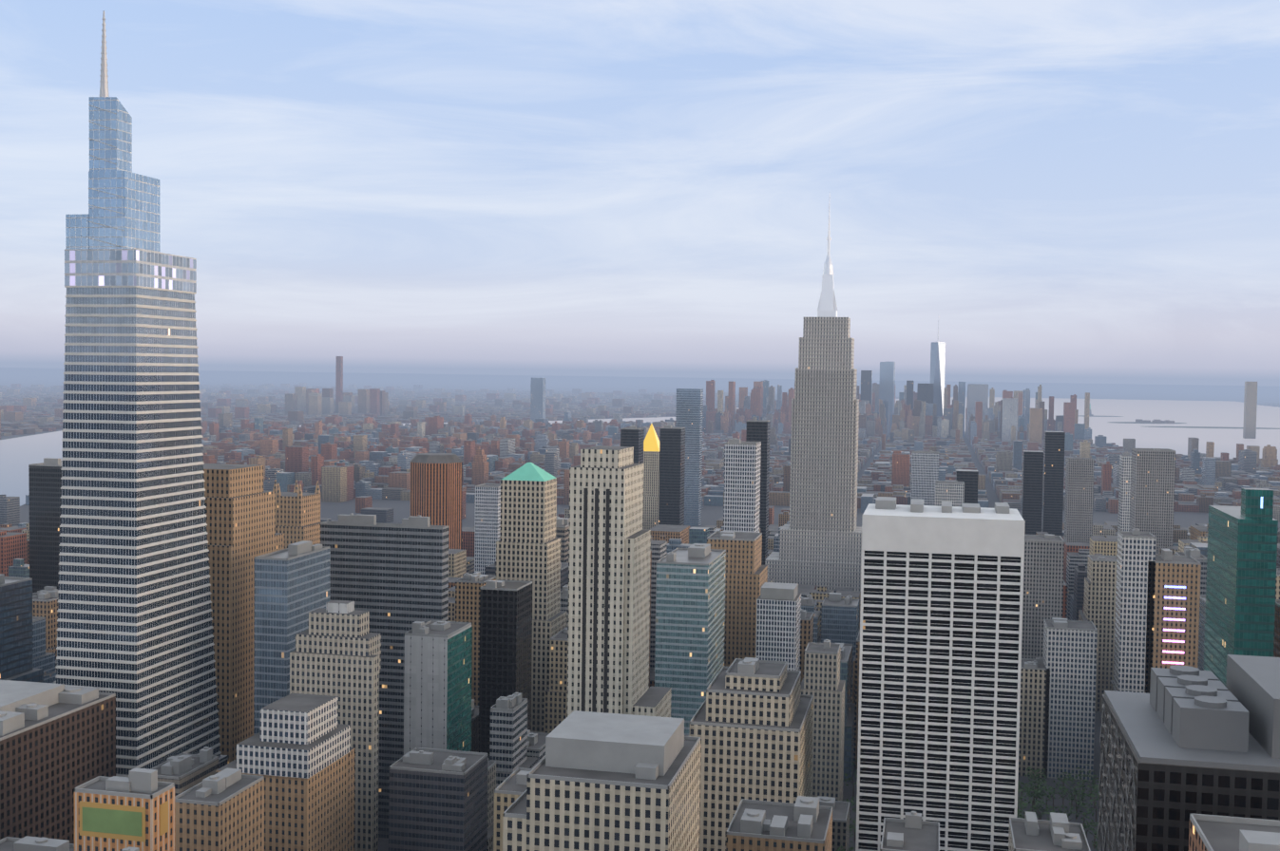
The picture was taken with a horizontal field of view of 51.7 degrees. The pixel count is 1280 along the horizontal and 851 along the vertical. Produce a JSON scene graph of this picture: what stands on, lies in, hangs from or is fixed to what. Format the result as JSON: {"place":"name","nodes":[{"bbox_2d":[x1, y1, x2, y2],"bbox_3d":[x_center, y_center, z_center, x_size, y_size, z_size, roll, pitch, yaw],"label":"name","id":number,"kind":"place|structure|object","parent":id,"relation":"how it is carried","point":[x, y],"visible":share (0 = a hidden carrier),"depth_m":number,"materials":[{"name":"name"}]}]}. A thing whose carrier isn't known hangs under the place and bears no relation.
{"place":"outdoors","nodes":[
{"label":"outdoors","id":0,"kind":"place"},
{"bbox_2d":[241,753,347,850],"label":"building","id":1,"kind":"structure","parent":0,"point":[303,814],"depth_m":537.84,"materials":[{"name":"beige brick"}]},
{"bbox_2d":[0,367,1279,850],"bbox_3d":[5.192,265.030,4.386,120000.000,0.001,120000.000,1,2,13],"label":"ground","id":2,"kind":"structure","parent":0,"point":[555,383],"depth_m":21161.00,"materials":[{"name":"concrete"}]},
{"bbox_2d":[28,462,62,593],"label":"high-rise building","id":3,"kind":"structure","parent":2,"relation":"on","point":[45,487],"depth_m":1024.26,"materials":[{"name":"black glass"}]},
{"bbox_2d":[0,695,115,843],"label":"office building","id":4,"kind":"structure","parent":2,"relation":"on","point":[46,769],"depth_m":537.55,"materials":[{"name":"brown brick"}]},
{"bbox_2d":[74,780,174,850],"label":"office building","id":5,"kind":"structure","parent":2,"relation":"on","point":[105,823],"depth_m":380.73,"materials":[{"name":"orange brick"}]},
{"bbox_2d":[55,10,227,777],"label":"skyscraper","id":6,"kind":"structure","parent":2,"relation":"on","point":[135,627],"depth_m":613.87,"materials":[{"name":"blue glass"}]},
{"bbox_2d":[174,777,264,850],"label":"building","id":7,"kind":"structure","parent":2,"relation":"on","point":[236,823],"depth_m":471.37,"materials":[{"name":"brick"}]},
{"bbox_2d":[203,463,284,764],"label":"skyscraper","id":8,"kind":"structure","parent":2,"relation":"on","point":[240,515],"depth_m":701.28,"materials":[{"name":"beige brick"}]},
{"bbox_2d":[215,747,355,850],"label":"office building","id":9,"kind":"structure","parent":2,"relation":"on","point":[351,799],"depth_m":576.30,"materials":[{"name":"grey concrete"}]},
{"bbox_2d":[236,693,350,779],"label":"tiers","id":10,"kind":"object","parent":9,"relation":"on","point":[303,735],"depth_m":541.41,"materials":[{"name":"stone"}]},
{"bbox_2d":[253,548,330,735],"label":"glass building","id":11,"kind":"structure","parent":2,"relation":"on","point":[290,595],"depth_m":656.62,"materials":[{"name":"blue glass"}]},
{"bbox_2d":[272,479,323,549],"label":"high-rise building","id":12,"kind":"structure","parent":2,"relation":"on","point":[297,515],"depth_m":925.50,"materials":[{"name":"beige stone"}]},
{"bbox_2d":[289,650,379,850],"bbox_3d":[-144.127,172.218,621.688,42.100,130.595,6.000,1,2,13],"label":"deco building","id":13,"kind":"structure","parent":2,"relation":"on","point":[352,682],"depth_m":615.39,"materials":[{"name":"grey stone"}]},
{"bbox_2d":[295,629,381,672],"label":"tier","id":14,"kind":"object","parent":13,"relation":"attached to","point":[369,644],"visible":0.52,"depth_m":618.63,"materials":[{"name":"grey stone"}]},
{"bbox_2d":[308,608,369,637],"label":"tier","id":15,"kind":"object","parent":13,"relation":"attached to","point":[351,624],"visible":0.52,"depth_m":620.00,"materials":[{"name":"grey stone"}]},
{"bbox_2d":[325,600,354,613],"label":"rooftop mechanical box","id":16,"kind":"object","parent":15,"relation":"on","point":[341,606],"visible":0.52,"depth_m":621.70,"materials":[{"name":"concrete"}]},
{"bbox_2d":[320,522,448,839],"bbox_3d":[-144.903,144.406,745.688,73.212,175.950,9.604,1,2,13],"label":"grey building","id":17,"kind":"structure","parent":2,"relation":"on","point":[393,582],"depth_m":738.83,"materials":[{"name":"grey concrete"}]},
{"bbox_2d":[409,453,462,549],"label":"high-rise building","id":18,"kind":"structure","parent":2,"relation":"on","point":[436,484],"depth_m":1380.06,"materials":[{"name":"brown brick"}]},
{"bbox_2d":[403,622,472,755],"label":"high-rise building","id":19,"kind":"structure","parent":2,"relation":"on","point":[437,693],"depth_m":661.45,"materials":[{"name":"grey concrete"}]},
{"bbox_2d":[474,484,500,574],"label":"high-rise building","id":20,"kind":"structure","parent":2,"relation":"on","point":[487,521],"depth_m":1262.57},
{"bbox_2d":[478,582,532,761],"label":"high-rise building","id":21,"kind":"structure","parent":2,"relation":"on","point":[506,636],"depth_m":757.99,"materials":[{"name":"black glass"}]},
{"bbox_2d":[502,795,526,850],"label":"building","id":22,"kind":"structure","parent":2,"relation":"on","point":[514,834],"depth_m":389.92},
{"bbox_2d":[496,462,566,732],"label":"skyscraper","id":23,"kind":"structure","parent":2,"relation":"on","point":[528,546],"depth_m":834.31,"materials":[{"name":"stone"}]},
{"bbox_2d":[530,378,545,422],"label":"high-rise building","id":24,"kind":"structure","parent":2,"relation":"on","point":[537,398],"depth_m":5409.08,"materials":[{"name":"blue glass"}]},
{"bbox_2d":[526,740,700,850],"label":"office building","id":25,"kind":"structure","parent":2,"relation":"on","point":[567,816],"depth_m":383.71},
{"bbox_2d":[566,445,689,736],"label":"skyscraper","id":26,"kind":"structure","parent":2,"relation":"on","point":[609,562],"depth_m":587.94,"materials":[{"name":"stone"}]},
{"bbox_2d":[620,428,644,463],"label":"dark tower","id":27,"kind":"structure","parent":2,"relation":"on","point":[634,438],"depth_m":1742.54,"materials":[{"name":"grey glass"}]},
{"bbox_2d":[0,356,1279,850],"bbox_3d":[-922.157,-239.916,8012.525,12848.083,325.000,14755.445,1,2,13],"label":"city buildings","id":28,"kind":"structure","parent":2,"relation":"on","point":[30,408],"depth_m":3838.21,"materials":[{"name":"grey concrete"}]},
{"bbox_2d":[0,416,1279,850],"bbox_3d":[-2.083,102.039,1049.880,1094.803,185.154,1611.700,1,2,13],"label":"rooftop equipment","id":29,"kind":"object","parent":28,"relation":"on","point":[646,747],"visible":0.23,"depth_m":484.23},
{"bbox_2d":[0,383,1279,850],"bbox_3d":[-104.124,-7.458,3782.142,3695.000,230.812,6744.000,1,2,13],"label":"buildings","id":30,"kind":"structure","parent":2,"relation":"on","point":[435,811],"depth_m":978.61,"materials":[{"name":"brown brick"}]},
{"bbox_2d":[0,380,1279,782],"bbox_3d":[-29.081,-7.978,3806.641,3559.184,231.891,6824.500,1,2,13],"label":"city buildings","id":31,"kind":"structure","parent":2,"relation":"on","point":[25,656],"depth_m":1735.78,"materials":[{"name":"brown brick"}]},
{"bbox_2d":[642,423,659,530],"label":"gold-topped tower","id":32,"kind":"structure","parent":2,"relation":"on","point":[651,476],"depth_m":1940.82,"materials":[{"name":"stone"}]},
{"bbox_2d":[658,427,685,525],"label":"dark tower","id":33,"kind":"structure","parent":2,"relation":"on","point":[672,467],"depth_m":1732.82,"materials":[{"name":"black glass"}]},
{"bbox_2d":[675,388,703,527],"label":"skyscraper","id":34,"kind":"structure","parent":2,"relation":"on","point":[689,410],"depth_m":2256.67,"materials":[{"name":"blue glass"}]},
{"bbox_2d":[654,549,725,735],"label":"high-rise building","id":35,"kind":"structure","parent":2,"relation":"on","point":[690,616],"depth_m":797.40,"materials":[{"name":"teal glass"}]},
{"bbox_2d":[706,533,767,667],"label":"high-rise building","id":36,"kind":"structure","parent":2,"relation":"on","point":[746,575],"depth_m":906.38,"materials":[{"name":"beige brick"}]},
{"bbox_2d":[723,442,761,533],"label":"building","id":37,"kind":"structure","parent":2,"relation":"on","point":[741,508],"depth_m":1046.41,"materials":[{"name":"grey concrete"}]},
{"bbox_2d":[689,697,813,850],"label":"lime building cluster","id":38,"kind":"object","parent":2,"relation":"on","point":[737,765],"visible":0.67,"depth_m":531.03,"materials":[{"name":"stone"}]},
{"bbox_2d":[706,668,801,726],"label":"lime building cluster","id":39,"kind":"object","parent":38,"relation":"on","point":[754,710],"visible":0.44,"depth_m":536.66,"materials":[{"name":"stone"}]},
{"bbox_2d":[725,661,786,692],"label":"building upper tier","id":40,"kind":"object","parent":39,"relation":"on","point":[749,683],"visible":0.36,"depth_m":544.20,"materials":[{"name":"stone"}]},
{"bbox_2d":[745,421,770,565],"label":"building","id":41,"kind":"structure","parent":2,"relation":"on","point":[757,431],"depth_m":1575.91,"materials":[{"name":"black glass"}]},
{"bbox_2d":[755,593,801,670],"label":"white building","id":42,"kind":"structure","parent":2,"relation":"on","point":[778,630],"depth_m":852.66,"materials":[{"name":"white concrete"}]},
{"bbox_2d":[725,802,832,850],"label":"building","id":43,"kind":"structure","parent":2,"relation":"on","point":[747,844],"depth_m":456.87,"materials":[{"name":"grey concrete"}]},
{"bbox_2d":[765,204,861,592],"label":"skyscraper","id":44,"kind":"structure","parent":2,"relation":"on","point":[820,539],"depth_m":1283.85,"materials":[{"name":"stone"}]},
{"bbox_2d":[800,644,845,802],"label":"gothic building","id":45,"kind":"structure","parent":2,"relation":"on","point":[823,684],"depth_m":756.73,"materials":[{"name":"grey stone"}]},
{"bbox_2d":[860,370,872,406],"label":"downtown building","id":46,"kind":"structure","parent":2,"relation":"on","point":[866,384],"depth_m":6013.21,"materials":[{"name":"blue glass"}]},
{"bbox_2d":[878,362,895,414],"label":"downtown building","id":47,"kind":"structure","parent":2,"relation":"on","point":[882,381],"depth_m":6192.90,"materials":[{"name":"blue glass"}]},
{"bbox_2d":[884,362,894,429],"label":"downtown building","id":48,"kind":"structure","parent":2,"relation":"on","point":[889,381],"depth_m":6089.03,"materials":[{"name":"blue glass"}]},
{"bbox_2d":[906,381,914,409],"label":"downtown building","id":49,"kind":"structure","parent":2,"relation":"on","point":[909,391],"depth_m":5874.05,"materials":[{"name":"grey glass"}]},
{"bbox_2d":[882,821,938,850],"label":"building","id":50,"kind":"structure","parent":2,"relation":"on","point":[926,838],"depth_m":428.34,"materials":[{"name":"grey concrete"}]},
{"bbox_2d":[910,452,939,506],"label":"building","id":51,"kind":"structure","parent":2,"relation":"on","point":[925,471],"depth_m":1759.10,"materials":[{"name":"grey concrete"}]},
{"bbox_2d":[917,383,933,411],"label":"downtown building","id":52,"kind":"structure","parent":2,"relation":"on","point":[925,391],"depth_m":5565.92,"materials":[{"name":"blue glass"}]},
{"bbox_2d":[930,322,945,417],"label":"skyscraper","id":53,"kind":"structure","parent":2,"relation":"on","point":[937,361],"depth_m":5697.68,"materials":[{"name":"white glass"}]},
{"bbox_2d":[855,503,1025,850],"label":"skyscraper","id":54,"kind":"structure","parent":2,"relation":"on","point":[941,632],"depth_m":526.14,"materials":[{"name":"stone"}]},
{"bbox_2d":[935,481,964,507],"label":"building","id":55,"kind":"structure","parent":2,"relation":"on","point":[953,494],"depth_m":1606.31,"materials":[{"name":"grey concrete"}]},
{"bbox_2d":[957,382,965,437],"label":"downtown building","id":56,"kind":"structure","parent":2,"relation":"on","point":[962,392],"depth_m":5728.54,"materials":[{"name":"blue glass"}]},
{"bbox_2d":[833,758,1099,850],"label":"trees","id":57,"kind":"object","parent":2,"relation":"on","point":[1037,792],"visible":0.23,"depth_m":802.72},
{"bbox_2d":[955,469,978,503],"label":"building","id":58,"kind":"structure","parent":2,"relation":"on","point":[969,478],"depth_m":1698.26,"materials":[{"name":"grey glass"}]},
{"bbox_2d":[967,383,988,422],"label":"downtown building","id":59,"kind":"structure","parent":2,"relation":"on","point":[978,392],"depth_m":5617.63,"materials":[{"name":"grey"}]},
{"bbox_2d":[1001,398,1018,441],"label":"downtown building","id":60,"kind":"structure","parent":2,"relation":"on","point":[1009,413],"depth_m":5013.56,"materials":[{"name":"grey concrete"}]},
{"bbox_2d":[1021,450,1043,534],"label":"building","id":61,"kind":"structure","parent":2,"relation":"on","point":[1032,487],"depth_m":1826.04,"materials":[{"name":"grey glass"}]},
{"bbox_2d":[1018,660,1050,778],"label":"skyscraper","id":62,"kind":"structure","parent":2,"relation":"on","point":[1033,710],"depth_m":872.80,"materials":[{"name":"stone"}]},
{"bbox_2d":[1029,407,1042,444],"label":"downtown building","id":63,"kind":"structure","parent":2,"relation":"on","point":[1035,425],"depth_m":4608.65,"materials":[{"name":"beige concrete"}]},
{"bbox_2d":[1021,535,1064,659],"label":"skyscraper","id":64,"kind":"structure","parent":2,"relation":"on","point":[1042,580],"depth_m":960.59,"materials":[{"name":"grey concrete"}]},
{"bbox_2d":[1008,821,1088,850],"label":"low building","id":65,"kind":"structure","parent":2,"relation":"on","point":[1042,841],"depth_m":427.76,"materials":[{"name":"grey concrete"}]},
{"bbox_2d":[1041,431,1065,536],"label":"building","id":66,"kind":"structure","parent":2,"relation":"on","point":[1053,474],"depth_m":1915.57,"materials":[{"name":"black glass"}]},
{"bbox_2d":[1042,620,1097,782],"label":"skyscraper","id":67,"kind":"structure","parent":2,"relation":"on","point":[1069,657],"depth_m":867.28,"materials":[{"name":"white stone"}]},
{"bbox_2d":[1063,458,1094,543],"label":"building","id":68,"kind":"structure","parent":2,"relation":"on","point":[1079,500],"depth_m":1621.73,"materials":[{"name":"grey concrete"}]},
{"bbox_2d":[1078,555,1116,711],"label":"skyscraper","id":69,"kind":"structure","parent":2,"relation":"on","point":[1099,597],"depth_m":1046.03,"materials":[{"name":"stone"}]},
{"bbox_2d":[1117,455,1131,532],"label":"building","id":70,"kind":"structure","parent":2,"relation":"on","point":[1124,491],"depth_m":1610.03,"materials":[{"name":"grey concrete"}]},
{"bbox_2d":[1112,533,1156,693],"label":"white building","id":71,"kind":"structure","parent":2,"relation":"on","point":[1135,556],"depth_m":852.07,"materials":[{"name":"stone"}]},
{"bbox_2d":[1129,449,1175,553],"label":"building","id":72,"kind":"structure","parent":2,"relation":"on","point":[1153,491],"depth_m":1413.54,"materials":[{"name":"grey concrete"}]},
{"bbox_2d":[1144,556,1201,693],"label":"skyscraper","id":73,"kind":"structure","parent":2,"relation":"on","point":[1188,576],"depth_m":846.70,"materials":[{"name":"beige brick"}]},
{"bbox_2d":[1162,661,1184,665],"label":"led strip","id":74,"kind":"object","parent":73,"relation":"attached to","point":[1167,662],"visible":1,"depth_m":847.21,"materials":[{"name":"pink"}]},
{"bbox_2d":[1162,650,1184,653],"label":"led strip","id":75,"kind":"object","parent":73,"relation":"attached to","point":[1172,652],"visible":1,"depth_m":846.98,"materials":[{"name":"purple"}]},
{"bbox_2d":[1163,618,1184,621],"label":"led strip","id":76,"kind":"object","parent":73,"relation":"attached to","point":[1177,620],"visible":1,"depth_m":845.95,"materials":[{"name":"purple"}]},
{"bbox_2d":[1163,639,1184,643],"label":"led strip","id":77,"kind":"object","parent":73,"relation":"attached to","point":[1179,641],"visible":1,"depth_m":846.47,"materials":[{"name":"purple"}]},
{"bbox_2d":[1163,629,1184,631],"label":"led strip","id":78,"kind":"object","parent":73,"relation":"attached to","point":[1169,630],"visible":1,"depth_m":846.47,"materials":[{"name":"purple"}]},
{"bbox_2d":[1164,585,1185,589],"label":"led strip","id":79,"kind":"object","parent":73,"relation":"attached to","point":[1166,586],"visible":1,"depth_m":845.24,"materials":[{"name":"blue"}]},
{"bbox_2d":[1164,607,1185,611],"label":"led strip","id":80,"kind":"object","parent":73,"relation":"attached to","point":[1168,608],"visible":1,"depth_m":845.79,"materials":[{"name":"blue"}]},
{"bbox_2d":[1164,596,1185,599],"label":"led strip","id":81,"kind":"object","parent":73,"relation":"attached to","point":[1174,598],"visible":1,"depth_m":845.47,"materials":[{"name":"blue"}]},
{"bbox_2d":[1096,654,1279,850],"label":"office building","id":82,"kind":"structure","parent":2,"relation":"on","point":[1179,745],"depth_m":287.85,"materials":[{"name":"grey concrete"}]},
{"bbox_2d":[1203,487,1278,687],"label":"green building","id":83,"kind":"structure","parent":2,"relation":"on","point":[1241,576],"depth_m":576.62,"materials":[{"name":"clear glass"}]},
{"bbox_2d":[0,397,1279,506],"bbox_3d":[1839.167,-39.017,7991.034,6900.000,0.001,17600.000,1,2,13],"label":"bay water","id":84,"kind":"structure","parent":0,"point":[18,455],"depth_m":6725.07,"materials":[{"name":"grey liquid"}]},
{"bbox_2d":[1056,415,1279,429],"bbox_3d":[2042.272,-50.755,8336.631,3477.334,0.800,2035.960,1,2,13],"label":"bay islands","id":85,"kind":"object","parent":84,"relation":"on","point":[1174,423],"visible":0.38,"depth_m":7250.29,"materials":[{"name":"grey"}]},
{"bbox_2d":[0,0,1279,386],"label":"sky","id":86,"kind":"structure","parent":0,"point":[1074,191],"materials":[{"name":"blue"}]},
{"bbox_2d":[1135,419,1174,423],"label":"ellis island buildings","id":87,"kind":"structure","parent":0,"point":[1155,421],"depth_m":7750.08,"materials":[{"name":"beige brick"}]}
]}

